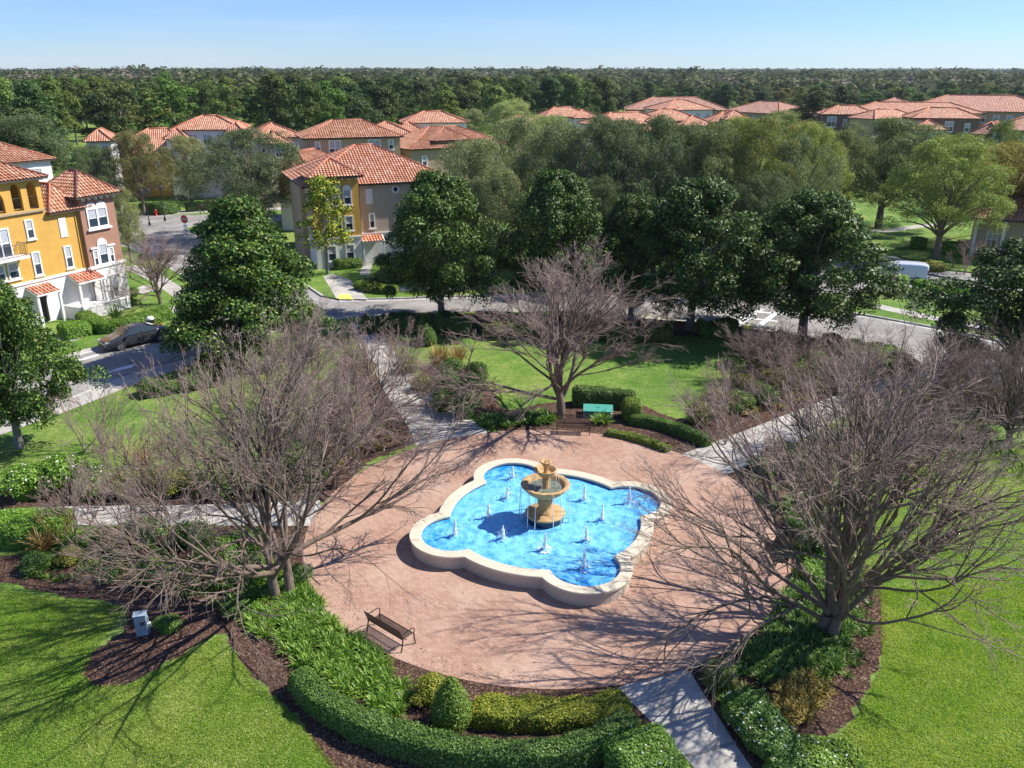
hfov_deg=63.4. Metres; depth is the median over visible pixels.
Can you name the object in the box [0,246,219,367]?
street verge
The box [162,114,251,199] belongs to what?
townhouse
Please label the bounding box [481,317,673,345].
hedge
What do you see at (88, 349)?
curb
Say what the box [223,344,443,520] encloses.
bare tree
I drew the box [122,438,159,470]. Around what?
ornamental grass
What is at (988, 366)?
bare shrub
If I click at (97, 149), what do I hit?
oak tree
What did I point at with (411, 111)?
pine tree
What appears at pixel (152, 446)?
bare shrub
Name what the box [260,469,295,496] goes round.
shrub
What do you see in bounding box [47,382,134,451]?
bare shrub
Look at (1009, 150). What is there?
oak tree
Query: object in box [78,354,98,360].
road marking
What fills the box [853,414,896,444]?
shrub
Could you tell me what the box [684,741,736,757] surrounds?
path joint
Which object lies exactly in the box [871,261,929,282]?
parked van
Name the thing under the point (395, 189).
window
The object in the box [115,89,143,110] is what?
pine tree
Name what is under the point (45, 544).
ornamental grass
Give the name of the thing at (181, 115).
pine tree
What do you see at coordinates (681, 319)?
sidewalk
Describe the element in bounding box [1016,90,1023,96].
pine tree
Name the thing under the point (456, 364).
shrub
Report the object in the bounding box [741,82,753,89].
pine tree
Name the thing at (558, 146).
oak tree
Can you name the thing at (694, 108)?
townhouse
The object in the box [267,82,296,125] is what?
pine tree
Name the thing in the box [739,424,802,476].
bare shrub
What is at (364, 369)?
shrub
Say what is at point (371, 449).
strappy leaf bed
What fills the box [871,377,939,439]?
bare shrub
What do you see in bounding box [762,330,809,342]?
hedge
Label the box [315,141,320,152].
window
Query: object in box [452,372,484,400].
shrub
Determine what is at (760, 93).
pine tree
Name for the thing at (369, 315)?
curb
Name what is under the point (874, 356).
bare tree
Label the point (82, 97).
pine tree
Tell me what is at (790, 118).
oak tree
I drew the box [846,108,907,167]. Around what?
townhouse
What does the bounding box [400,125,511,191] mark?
townhouse
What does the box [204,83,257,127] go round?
pine tree
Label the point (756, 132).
oak tree
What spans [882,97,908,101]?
townhouse
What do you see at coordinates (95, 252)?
window
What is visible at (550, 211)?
magnolia tree
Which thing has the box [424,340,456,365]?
ornamental grass
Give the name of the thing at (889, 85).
pine tree
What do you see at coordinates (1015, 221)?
townhouse
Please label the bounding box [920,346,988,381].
bare shrub
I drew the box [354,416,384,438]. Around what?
shrub
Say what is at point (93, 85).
pine tree
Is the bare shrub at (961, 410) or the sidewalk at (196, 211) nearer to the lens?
the bare shrub at (961, 410)
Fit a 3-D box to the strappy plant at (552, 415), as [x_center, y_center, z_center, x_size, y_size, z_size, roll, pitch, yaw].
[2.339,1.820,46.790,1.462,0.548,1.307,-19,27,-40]
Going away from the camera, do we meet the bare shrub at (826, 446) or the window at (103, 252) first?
the bare shrub at (826, 446)
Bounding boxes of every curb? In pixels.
[7,311,1021,421]
[57,324,199,359]
[185,225,322,296]
[339,293,732,299]
[854,312,1001,342]
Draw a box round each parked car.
[97,321,169,350]
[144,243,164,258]
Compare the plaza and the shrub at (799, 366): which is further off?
the shrub at (799, 366)
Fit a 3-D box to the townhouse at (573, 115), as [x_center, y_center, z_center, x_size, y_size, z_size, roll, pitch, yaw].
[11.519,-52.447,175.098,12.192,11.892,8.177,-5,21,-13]
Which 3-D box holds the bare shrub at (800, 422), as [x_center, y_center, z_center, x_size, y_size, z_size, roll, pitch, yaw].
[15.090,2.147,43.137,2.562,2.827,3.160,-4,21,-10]
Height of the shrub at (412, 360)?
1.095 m
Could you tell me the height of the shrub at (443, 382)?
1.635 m
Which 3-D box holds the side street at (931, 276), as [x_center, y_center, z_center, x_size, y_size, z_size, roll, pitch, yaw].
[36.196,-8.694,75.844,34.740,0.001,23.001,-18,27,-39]
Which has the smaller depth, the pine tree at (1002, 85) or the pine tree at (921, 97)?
the pine tree at (921, 97)
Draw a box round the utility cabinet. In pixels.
[583,404,612,418]
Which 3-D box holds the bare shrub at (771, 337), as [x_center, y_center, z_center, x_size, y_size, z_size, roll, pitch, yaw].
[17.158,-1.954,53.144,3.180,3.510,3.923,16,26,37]
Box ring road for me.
[1,275,1022,420]
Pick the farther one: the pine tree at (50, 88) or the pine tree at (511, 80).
the pine tree at (511, 80)
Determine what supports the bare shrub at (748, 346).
on the mulch bed at (618, 423)
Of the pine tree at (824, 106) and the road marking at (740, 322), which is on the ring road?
the road marking at (740, 322)
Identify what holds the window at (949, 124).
in the townhouse at (954, 120)
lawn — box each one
[0,311,1023,767]
[186,183,975,299]
[846,288,1021,338]
[893,171,986,272]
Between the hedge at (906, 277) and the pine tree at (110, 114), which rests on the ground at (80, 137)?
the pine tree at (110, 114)
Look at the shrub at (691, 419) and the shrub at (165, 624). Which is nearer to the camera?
the shrub at (165, 624)
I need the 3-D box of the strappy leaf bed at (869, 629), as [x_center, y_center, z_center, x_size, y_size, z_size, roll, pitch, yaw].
[12.520,8.188,30.249,2.018,0.302,8.050,5,21,14]
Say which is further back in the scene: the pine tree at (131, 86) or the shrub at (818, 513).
the pine tree at (131, 86)
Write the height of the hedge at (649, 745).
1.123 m
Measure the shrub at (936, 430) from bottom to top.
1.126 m
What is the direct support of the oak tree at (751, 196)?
on the house lawn at (894, 240)
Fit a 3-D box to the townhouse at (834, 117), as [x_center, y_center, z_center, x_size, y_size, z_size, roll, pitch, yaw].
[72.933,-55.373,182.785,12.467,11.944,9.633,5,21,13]
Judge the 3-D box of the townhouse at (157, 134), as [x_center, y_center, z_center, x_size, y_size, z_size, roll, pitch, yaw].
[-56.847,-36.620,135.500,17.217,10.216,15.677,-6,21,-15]
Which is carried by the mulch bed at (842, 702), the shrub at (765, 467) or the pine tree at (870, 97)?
the shrub at (765, 467)
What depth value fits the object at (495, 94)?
185.99 m
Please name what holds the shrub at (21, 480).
on the mulch bed at (8, 501)
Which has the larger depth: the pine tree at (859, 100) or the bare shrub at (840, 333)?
the pine tree at (859, 100)
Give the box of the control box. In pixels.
[132,610,150,636]
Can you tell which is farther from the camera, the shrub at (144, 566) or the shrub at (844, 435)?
the shrub at (844, 435)
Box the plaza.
[303,430,790,688]
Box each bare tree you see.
[51,271,494,698]
[93,226,197,303]
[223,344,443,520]
[233,298,380,422]
[297,312,471,416]
[409,233,695,421]
[555,267,1023,744]
[714,315,813,386]
[760,316,1000,452]
[839,310,1016,420]
[910,312,1023,442]
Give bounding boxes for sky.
[0,0,1023,69]
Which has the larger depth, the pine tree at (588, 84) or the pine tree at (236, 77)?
the pine tree at (236, 77)
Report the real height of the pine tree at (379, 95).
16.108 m
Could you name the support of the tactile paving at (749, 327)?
on the sidewalk at (681, 319)
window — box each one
[0,263,8,283]
[6,260,22,281]
[23,219,37,240]
[30,251,45,277]
[33,167,44,181]
[63,245,75,269]
[85,201,110,229]
[92,249,99,265]
[97,238,109,264]
[100,278,111,299]
[108,246,115,261]
[110,276,119,297]
[188,134,197,144]
[202,134,211,145]
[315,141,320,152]
[327,245,336,262]
[328,140,341,152]
[332,186,340,206]
[335,217,342,227]
[342,185,352,205]
[344,215,354,231]
[345,244,354,257]
[368,139,380,154]
[369,213,376,229]
[388,139,394,149]
[391,185,398,192]
[422,156,427,165]
[826,116,836,127]
[945,121,953,131]
[963,123,970,132]
[981,115,985,122]
[985,230,998,248]
[992,115,999,120]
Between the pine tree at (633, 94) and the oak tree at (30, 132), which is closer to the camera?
the oak tree at (30, 132)
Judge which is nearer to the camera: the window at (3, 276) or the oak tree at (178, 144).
the window at (3, 276)
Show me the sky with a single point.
(45, 34)
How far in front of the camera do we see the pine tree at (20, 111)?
114.33 m
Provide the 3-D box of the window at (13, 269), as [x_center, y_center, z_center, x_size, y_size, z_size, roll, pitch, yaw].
[-37.428,-8.659,62.181,0.140,1.827,1.060,9,23,23]
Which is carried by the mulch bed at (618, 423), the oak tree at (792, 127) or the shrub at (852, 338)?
the shrub at (852, 338)
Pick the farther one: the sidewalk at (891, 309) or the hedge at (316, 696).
the sidewalk at (891, 309)
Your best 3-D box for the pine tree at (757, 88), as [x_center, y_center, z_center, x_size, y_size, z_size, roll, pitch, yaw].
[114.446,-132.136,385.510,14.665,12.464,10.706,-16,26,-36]
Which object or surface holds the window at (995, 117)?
in the townhouse at (1005, 108)
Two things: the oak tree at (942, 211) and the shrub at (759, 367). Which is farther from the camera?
the oak tree at (942, 211)
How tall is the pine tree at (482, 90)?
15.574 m
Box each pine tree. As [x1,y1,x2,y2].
[0,77,52,127]
[0,84,40,121]
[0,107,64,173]
[7,79,21,92]
[8,78,69,154]
[33,78,68,115]
[36,81,80,165]
[38,74,86,158]
[56,76,83,144]
[66,93,125,135]
[69,77,87,133]
[71,82,88,134]
[75,76,115,126]
[78,75,90,79]
[86,92,129,129]
[94,82,156,134]
[108,87,170,134]
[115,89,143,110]
[116,81,136,103]
[123,78,198,131]
[125,98,185,131]
[128,82,143,106]
[129,81,165,116]
[133,77,158,97]
[153,71,189,119]
[162,96,192,120]
[177,86,198,119]
[188,83,221,117]
[191,78,226,114]
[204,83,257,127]
[215,76,243,115]
[223,92,237,115]
[230,78,246,120]
[231,75,243,118]
[234,85,265,123]
[247,71,301,131]
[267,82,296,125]
[284,82,332,132]
[285,72,305,109]
[295,95,343,130]
[303,80,346,132]
[307,74,322,83]
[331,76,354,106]
[331,90,362,132]
[332,82,368,125]
[335,99,383,132]
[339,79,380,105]
[354,97,397,121]
[357,85,403,123]
[363,88,399,122]
[380,77,394,88]
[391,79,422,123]
[395,77,411,80]
[395,95,418,124]
[402,81,425,111]
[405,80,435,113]
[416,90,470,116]
[430,82,451,109]
[438,77,455,87]
[450,89,469,118]
[451,83,464,106]
[451,92,491,129]
[453,75,480,98]
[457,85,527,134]
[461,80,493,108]
[467,84,504,134]
[478,76,492,100]
[487,76,499,85]
[494,76,515,108]
[503,76,538,104]
[503,77,537,114]
[516,90,547,113]
[520,75,530,84]
[524,76,563,111]
[550,73,581,105]
[557,77,588,110]
[574,88,600,110]
[581,81,598,112]
[588,75,600,113]
[589,77,617,114]
[598,87,629,111]
[617,82,628,105]
[618,89,638,110]
[623,88,645,104]
[631,82,643,101]
[636,81,658,100]
[637,81,655,99]
[655,88,666,95]
[657,84,668,90]
[661,87,677,96]
[672,80,690,96]
[674,82,691,96]
[682,86,703,97]
[698,85,709,99]
[700,90,713,101]
[707,85,731,107]
[712,83,742,107]
[729,84,740,105]
[735,89,753,105]
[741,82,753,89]
[745,90,757,98]
[746,90,773,102]
[749,86,771,98]
[771,82,792,101]
[771,87,792,103]
[781,80,794,101]
[788,86,799,104]
[789,86,829,106]
[789,90,845,124]
[791,86,809,106]
[820,83,831,92]
[823,102,836,108]
[831,85,859,104]
[846,83,858,102]
[849,92,865,104]
[851,81,865,91]
[859,91,885,104]
[860,88,877,101]
[872,91,895,101]
[880,82,906,98]
[881,86,907,98]
[893,89,910,101]
[902,86,925,101]
[904,88,918,101]
[911,92,932,101]
[924,82,960,96]
[929,89,944,98]
[942,82,960,94]
[955,80,971,93]
[958,91,970,94]
[960,89,977,94]
[970,82,980,90]
[974,83,999,93]
[975,88,995,94]
[988,86,1007,94]
[998,83,1015,93]
[1005,85,1023,95]
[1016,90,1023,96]
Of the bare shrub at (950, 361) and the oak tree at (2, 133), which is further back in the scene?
the oak tree at (2, 133)
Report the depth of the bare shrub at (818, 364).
50.28 m
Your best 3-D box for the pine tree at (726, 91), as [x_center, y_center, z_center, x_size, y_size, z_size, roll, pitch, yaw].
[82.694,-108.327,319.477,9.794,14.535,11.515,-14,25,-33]
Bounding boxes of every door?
[0,228,13,257]
[39,295,50,321]
[134,617,146,629]
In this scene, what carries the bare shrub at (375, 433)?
on the mulch bed at (8, 501)
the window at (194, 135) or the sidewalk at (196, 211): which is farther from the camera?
the window at (194, 135)
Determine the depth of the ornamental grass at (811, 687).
26.09 m
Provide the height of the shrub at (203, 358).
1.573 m
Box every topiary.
[416,322,436,346]
[429,675,471,733]
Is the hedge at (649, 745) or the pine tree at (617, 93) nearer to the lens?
the hedge at (649, 745)
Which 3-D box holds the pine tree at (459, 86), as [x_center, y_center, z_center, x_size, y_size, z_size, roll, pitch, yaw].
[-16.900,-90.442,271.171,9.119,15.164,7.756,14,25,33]
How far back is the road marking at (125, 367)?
55.61 m
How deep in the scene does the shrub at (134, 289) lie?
72.82 m
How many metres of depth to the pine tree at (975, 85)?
467.48 m
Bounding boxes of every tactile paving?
[338,294,352,298]
[742,324,753,329]
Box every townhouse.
[0,142,55,181]
[0,161,130,326]
[81,127,124,210]
[117,127,173,197]
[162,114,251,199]
[246,122,298,207]
[272,148,340,230]
[281,143,448,268]
[294,119,403,168]
[359,121,413,133]
[398,110,469,131]
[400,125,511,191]
[496,114,542,170]
[537,106,595,165]
[576,111,672,180]
[623,96,729,114]
[643,99,715,117]
[645,108,710,179]
[703,109,749,152]
[727,101,812,148]
[813,105,867,153]
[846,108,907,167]
[858,101,985,126]
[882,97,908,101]
[902,107,983,171]
[924,94,1023,125]
[967,116,1023,194]
[968,180,1023,256]
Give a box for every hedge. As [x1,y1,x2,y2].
[0,507,77,552]
[56,319,93,340]
[74,306,173,333]
[135,358,223,398]
[138,200,180,213]
[185,200,211,210]
[285,667,641,767]
[333,257,362,269]
[352,280,399,294]
[358,310,475,337]
[374,270,408,283]
[469,687,633,734]
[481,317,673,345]
[571,384,637,408]
[601,722,690,767]
[604,427,671,452]
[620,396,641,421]
[628,413,713,446]
[694,316,739,337]
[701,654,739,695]
[719,686,813,767]
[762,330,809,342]
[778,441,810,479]
[797,733,866,767]
[863,341,919,376]
[892,274,910,288]
[908,236,927,249]
[911,278,969,303]
[919,259,945,272]
[940,240,969,257]
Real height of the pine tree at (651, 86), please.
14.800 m
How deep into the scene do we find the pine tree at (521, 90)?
200.43 m
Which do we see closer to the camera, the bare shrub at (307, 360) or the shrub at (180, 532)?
the shrub at (180, 532)
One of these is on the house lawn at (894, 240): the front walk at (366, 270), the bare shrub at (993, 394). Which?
the front walk at (366, 270)
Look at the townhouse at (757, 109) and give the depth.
215.76 m
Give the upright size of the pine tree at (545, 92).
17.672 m
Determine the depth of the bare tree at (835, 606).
25.98 m
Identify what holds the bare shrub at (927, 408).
on the park lawn at (686, 365)
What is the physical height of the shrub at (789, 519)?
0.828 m
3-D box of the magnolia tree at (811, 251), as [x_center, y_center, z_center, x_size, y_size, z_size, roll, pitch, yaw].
[21.047,-8.316,59.292,12.246,11.031,16.583,-16,26,-37]
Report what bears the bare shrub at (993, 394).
on the park lawn at (686, 365)
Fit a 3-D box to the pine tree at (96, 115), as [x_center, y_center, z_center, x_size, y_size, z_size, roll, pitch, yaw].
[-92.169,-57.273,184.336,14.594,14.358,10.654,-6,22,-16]
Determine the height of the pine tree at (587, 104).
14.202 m
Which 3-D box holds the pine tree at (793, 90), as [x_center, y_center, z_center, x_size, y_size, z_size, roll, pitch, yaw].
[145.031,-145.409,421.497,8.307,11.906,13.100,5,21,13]
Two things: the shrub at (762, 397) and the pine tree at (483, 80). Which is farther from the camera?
the pine tree at (483, 80)
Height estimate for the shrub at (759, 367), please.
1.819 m
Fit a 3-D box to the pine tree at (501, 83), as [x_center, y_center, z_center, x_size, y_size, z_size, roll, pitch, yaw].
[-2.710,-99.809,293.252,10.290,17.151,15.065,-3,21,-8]
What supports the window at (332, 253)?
in the townhouse at (371, 195)
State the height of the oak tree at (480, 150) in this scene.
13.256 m
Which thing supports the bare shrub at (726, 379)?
on the mulch bed at (618, 423)
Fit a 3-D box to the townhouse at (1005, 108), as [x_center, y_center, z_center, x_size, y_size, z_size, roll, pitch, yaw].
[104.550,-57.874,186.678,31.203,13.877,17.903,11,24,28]
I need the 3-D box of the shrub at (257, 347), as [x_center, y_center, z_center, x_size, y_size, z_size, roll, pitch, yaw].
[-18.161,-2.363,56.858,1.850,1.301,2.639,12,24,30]
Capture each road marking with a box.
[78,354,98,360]
[107,364,134,372]
[739,309,763,323]
[740,317,777,321]
[756,312,776,325]
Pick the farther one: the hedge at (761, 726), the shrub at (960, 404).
the shrub at (960, 404)
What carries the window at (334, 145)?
in the townhouse at (330, 140)
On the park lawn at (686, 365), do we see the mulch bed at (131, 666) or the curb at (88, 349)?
the mulch bed at (131, 666)
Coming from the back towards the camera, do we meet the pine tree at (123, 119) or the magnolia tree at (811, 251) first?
the pine tree at (123, 119)
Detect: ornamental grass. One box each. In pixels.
[15,520,64,553]
[29,506,77,545]
[102,302,123,318]
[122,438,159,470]
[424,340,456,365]
[444,341,472,359]
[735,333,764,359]
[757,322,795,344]
[768,665,837,730]
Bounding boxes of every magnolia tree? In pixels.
[0,279,111,449]
[158,193,339,367]
[295,175,354,273]
[362,168,509,312]
[477,168,626,320]
[574,191,681,320]
[607,175,786,330]
[716,188,935,334]
[904,236,1023,383]
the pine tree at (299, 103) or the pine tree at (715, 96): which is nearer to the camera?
the pine tree at (299, 103)
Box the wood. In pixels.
[0,64,1023,120]
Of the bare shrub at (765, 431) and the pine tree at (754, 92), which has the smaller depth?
the bare shrub at (765, 431)
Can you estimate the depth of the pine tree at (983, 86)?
394.06 m
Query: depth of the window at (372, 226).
84.13 m
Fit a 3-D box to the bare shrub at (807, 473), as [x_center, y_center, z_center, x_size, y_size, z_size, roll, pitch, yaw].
[12.527,4.127,36.774,4.136,3.701,3.353,5,21,14]
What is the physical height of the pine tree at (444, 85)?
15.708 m
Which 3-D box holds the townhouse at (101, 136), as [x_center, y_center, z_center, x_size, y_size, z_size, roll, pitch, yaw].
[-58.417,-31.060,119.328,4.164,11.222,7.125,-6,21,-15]
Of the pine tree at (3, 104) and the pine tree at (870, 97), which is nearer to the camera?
the pine tree at (3, 104)
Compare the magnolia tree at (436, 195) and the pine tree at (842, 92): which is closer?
the magnolia tree at (436, 195)
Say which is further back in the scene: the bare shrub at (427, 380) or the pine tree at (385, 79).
the pine tree at (385, 79)
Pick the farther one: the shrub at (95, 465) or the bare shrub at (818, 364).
the bare shrub at (818, 364)
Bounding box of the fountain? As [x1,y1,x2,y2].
[409,458,670,605]
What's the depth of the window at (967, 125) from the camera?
162.66 m
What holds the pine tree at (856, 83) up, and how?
on the ground at (80, 137)
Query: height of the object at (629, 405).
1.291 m
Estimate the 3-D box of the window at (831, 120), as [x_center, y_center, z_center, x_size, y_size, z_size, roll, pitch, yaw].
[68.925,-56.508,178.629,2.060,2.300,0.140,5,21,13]
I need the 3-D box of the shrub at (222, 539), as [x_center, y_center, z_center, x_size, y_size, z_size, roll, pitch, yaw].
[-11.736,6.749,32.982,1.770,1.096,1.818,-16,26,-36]
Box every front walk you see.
[137,285,152,293]
[360,264,371,274]
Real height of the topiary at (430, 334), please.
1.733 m
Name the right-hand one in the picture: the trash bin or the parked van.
the parked van
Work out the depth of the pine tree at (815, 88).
251.33 m
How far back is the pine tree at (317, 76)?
350.61 m
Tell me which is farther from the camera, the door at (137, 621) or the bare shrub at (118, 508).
the bare shrub at (118, 508)
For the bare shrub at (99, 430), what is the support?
on the park lawn at (686, 365)
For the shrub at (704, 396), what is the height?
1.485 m
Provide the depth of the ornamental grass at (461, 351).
55.70 m
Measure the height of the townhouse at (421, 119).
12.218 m
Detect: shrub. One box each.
[0,461,62,501]
[19,549,55,574]
[26,453,113,534]
[34,451,90,492]
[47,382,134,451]
[53,544,83,566]
[56,532,94,551]
[66,416,141,470]
[67,462,118,501]
[68,458,122,517]
[71,463,196,553]
[84,406,170,469]
[92,525,122,547]
[96,562,124,583]
[101,467,144,500]
[117,480,220,559]
[118,514,168,542]
[120,296,137,305]
[122,450,193,514]
[128,553,175,585]
[129,287,139,296]
[135,465,185,498]
[139,403,210,472]
[139,427,193,474]
[150,612,184,634]
[164,519,214,549]
[165,565,200,597]
[170,471,210,497]
[175,443,256,509]
[192,535,238,561]
[192,549,230,579]
[196,352,223,365]
[197,427,249,470]
[198,471,238,499]
[219,595,246,618]
[225,530,261,554]
[227,413,326,470]
[229,466,263,493]
[231,340,261,360]
[244,557,275,583]
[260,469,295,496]
[283,347,320,378]
[284,455,325,483]
[291,561,313,582]
[295,342,322,360]
[303,392,358,444]
[312,402,381,478]
[312,457,331,473]
[314,330,361,377]
[326,352,382,396]
[330,428,357,449]
[332,389,406,451]
[344,361,375,379]
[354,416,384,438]
[373,316,421,364]
[377,324,437,381]
[397,354,419,373]
[404,363,441,413]
[409,375,435,392]
[410,671,445,707]
[429,390,450,411]
[431,368,462,394]
[433,356,466,376]
[444,391,484,418]
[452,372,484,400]
[462,360,489,378]
[504,292,544,322]
[537,294,575,319]
[584,289,622,322]
[615,295,651,324]
[654,303,682,326]
[681,379,761,444]
[684,401,715,425]
[694,367,758,425]
[697,356,752,392]
[699,389,732,416]
[723,330,768,374]
[728,389,755,412]
[729,373,756,390]
[734,365,783,410]
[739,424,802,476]
[742,380,780,405]
[743,349,779,374]
[745,455,775,474]
[746,439,838,509]
[751,326,803,370]
[751,343,822,403]
[754,367,789,393]
[760,444,781,463]
[768,340,835,392]
[768,396,834,448]
[776,329,823,362]
[778,360,811,385]
[780,510,820,533]
[791,420,857,477]
[791,463,835,490]
[791,562,822,582]
[793,325,863,383]
[793,350,831,375]
[793,525,824,554]
[794,337,824,352]
[808,436,842,461]
[811,509,841,528]
[816,344,842,363]
[820,332,846,347]
[825,427,857,446]
[832,450,877,491]
[838,340,873,377]
[838,343,864,368]
[844,337,863,346]
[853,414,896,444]
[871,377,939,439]
[893,388,948,437]
[908,392,944,419]
[919,420,957,442]
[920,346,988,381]
[932,382,993,422]
[944,238,981,273]
[948,385,977,412]
[960,241,998,274]
[962,345,1005,385]
[962,421,1000,445]
[970,378,1023,422]
[975,389,1005,412]
[995,390,1023,446]
[995,392,1023,420]
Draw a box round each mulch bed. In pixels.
[0,357,413,508]
[0,525,691,767]
[387,313,763,340]
[422,340,869,453]
[683,441,887,767]
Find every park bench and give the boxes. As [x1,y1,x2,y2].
[364,607,415,652]
[556,414,589,434]
[759,533,789,572]
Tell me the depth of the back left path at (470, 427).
47.32 m
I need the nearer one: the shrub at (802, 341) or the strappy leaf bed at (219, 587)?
the strappy leaf bed at (219, 587)
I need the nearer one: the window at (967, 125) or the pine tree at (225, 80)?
the window at (967, 125)
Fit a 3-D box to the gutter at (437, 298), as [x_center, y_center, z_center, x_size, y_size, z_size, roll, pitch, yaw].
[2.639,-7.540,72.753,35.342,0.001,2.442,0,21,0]
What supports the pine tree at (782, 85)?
on the ground at (80, 137)
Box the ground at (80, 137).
[52,101,1010,290]
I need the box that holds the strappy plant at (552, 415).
[544,410,562,421]
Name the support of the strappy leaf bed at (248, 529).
on the mulch bed at (131, 666)
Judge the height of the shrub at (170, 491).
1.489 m
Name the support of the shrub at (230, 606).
on the mulch bed at (131, 666)
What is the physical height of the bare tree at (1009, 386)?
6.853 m
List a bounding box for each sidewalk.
[0,356,217,434]
[55,307,175,340]
[116,207,280,213]
[126,265,185,298]
[361,284,635,292]
[607,313,1023,391]
[867,223,933,231]
[876,305,986,327]
[885,256,976,281]
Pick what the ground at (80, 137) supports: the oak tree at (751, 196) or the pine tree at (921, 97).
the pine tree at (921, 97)
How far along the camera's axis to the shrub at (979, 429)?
43.73 m
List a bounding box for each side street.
[119,214,281,284]
[820,258,1021,290]
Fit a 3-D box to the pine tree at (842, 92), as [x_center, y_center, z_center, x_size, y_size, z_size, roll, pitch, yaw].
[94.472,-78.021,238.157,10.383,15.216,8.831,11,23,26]
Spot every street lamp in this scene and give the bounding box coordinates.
[139,188,150,224]
[158,185,165,220]
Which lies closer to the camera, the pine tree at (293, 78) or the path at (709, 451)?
the path at (709, 451)
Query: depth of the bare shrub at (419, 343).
52.06 m
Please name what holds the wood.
on the ground at (80, 137)
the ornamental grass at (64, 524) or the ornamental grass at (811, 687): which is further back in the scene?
the ornamental grass at (64, 524)
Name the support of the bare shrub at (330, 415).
on the mulch bed at (8, 501)
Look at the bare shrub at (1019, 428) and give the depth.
43.54 m
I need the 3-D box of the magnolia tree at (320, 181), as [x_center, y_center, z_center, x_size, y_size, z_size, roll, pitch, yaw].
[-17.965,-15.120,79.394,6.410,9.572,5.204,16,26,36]
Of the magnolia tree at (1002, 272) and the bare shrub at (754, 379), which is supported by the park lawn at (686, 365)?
the magnolia tree at (1002, 272)
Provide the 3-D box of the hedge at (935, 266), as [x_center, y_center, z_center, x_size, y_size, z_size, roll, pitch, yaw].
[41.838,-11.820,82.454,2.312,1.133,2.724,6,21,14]
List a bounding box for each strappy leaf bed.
[15,546,137,582]
[100,407,395,497]
[125,531,279,609]
[196,527,273,594]
[235,563,418,718]
[294,453,328,492]
[474,407,555,428]
[701,680,753,703]
[734,559,863,686]
[742,354,850,416]
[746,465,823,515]
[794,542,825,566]
[832,554,880,678]
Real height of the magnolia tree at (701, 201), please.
11.732 m
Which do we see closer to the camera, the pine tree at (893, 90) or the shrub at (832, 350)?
the shrub at (832, 350)
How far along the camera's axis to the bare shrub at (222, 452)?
39.31 m
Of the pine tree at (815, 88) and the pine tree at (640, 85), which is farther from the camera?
the pine tree at (640, 85)
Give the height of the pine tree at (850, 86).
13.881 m
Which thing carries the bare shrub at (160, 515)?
on the mulch bed at (131, 666)
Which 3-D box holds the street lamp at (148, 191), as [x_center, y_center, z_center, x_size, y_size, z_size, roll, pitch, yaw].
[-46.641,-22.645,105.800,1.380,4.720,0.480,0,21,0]
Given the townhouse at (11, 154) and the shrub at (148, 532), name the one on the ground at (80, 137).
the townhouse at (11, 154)
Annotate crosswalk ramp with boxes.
[323,274,365,297]
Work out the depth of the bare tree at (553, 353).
44.91 m
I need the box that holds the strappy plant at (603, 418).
[587,410,614,424]
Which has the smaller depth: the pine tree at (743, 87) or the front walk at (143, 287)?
the front walk at (143, 287)
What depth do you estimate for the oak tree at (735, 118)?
108.03 m
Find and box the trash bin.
[146,316,154,322]
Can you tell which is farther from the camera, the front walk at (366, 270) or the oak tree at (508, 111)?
the oak tree at (508, 111)
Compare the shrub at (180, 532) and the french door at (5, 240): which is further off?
the french door at (5, 240)
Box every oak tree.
[0,112,43,150]
[0,113,89,182]
[61,143,129,196]
[97,128,176,215]
[113,186,146,262]
[157,134,212,198]
[168,126,307,238]
[431,134,524,272]
[454,174,531,281]
[455,108,495,136]
[465,112,560,254]
[474,98,542,149]
[508,118,615,233]
[518,114,573,166]
[556,113,679,213]
[568,173,623,245]
[605,111,713,272]
[660,118,757,250]
[696,112,809,221]
[704,114,778,187]
[721,168,802,279]
[740,133,847,231]
[766,109,801,148]
[772,118,855,201]
[773,120,825,160]
[804,127,887,207]
[815,115,976,228]
[865,131,1017,258]
[952,139,1023,213]
[969,118,1023,187]
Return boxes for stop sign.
[180,215,187,242]
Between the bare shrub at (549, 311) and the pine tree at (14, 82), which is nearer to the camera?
the bare shrub at (549, 311)
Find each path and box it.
[38,500,320,525]
[353,324,487,446]
[619,670,751,767]
[685,356,952,474]
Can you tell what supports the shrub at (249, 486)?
on the mulch bed at (8, 501)
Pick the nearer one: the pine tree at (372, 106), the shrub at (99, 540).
the shrub at (99, 540)
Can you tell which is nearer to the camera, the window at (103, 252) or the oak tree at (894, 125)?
the window at (103, 252)
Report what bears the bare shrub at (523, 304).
on the mulch bed at (679, 329)
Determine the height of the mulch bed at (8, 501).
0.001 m
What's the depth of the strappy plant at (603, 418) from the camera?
46.47 m
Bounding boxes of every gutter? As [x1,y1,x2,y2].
[5,317,1021,420]
[12,325,205,374]
[339,295,741,301]
[859,315,994,342]
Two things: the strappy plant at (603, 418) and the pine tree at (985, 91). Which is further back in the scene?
the pine tree at (985, 91)

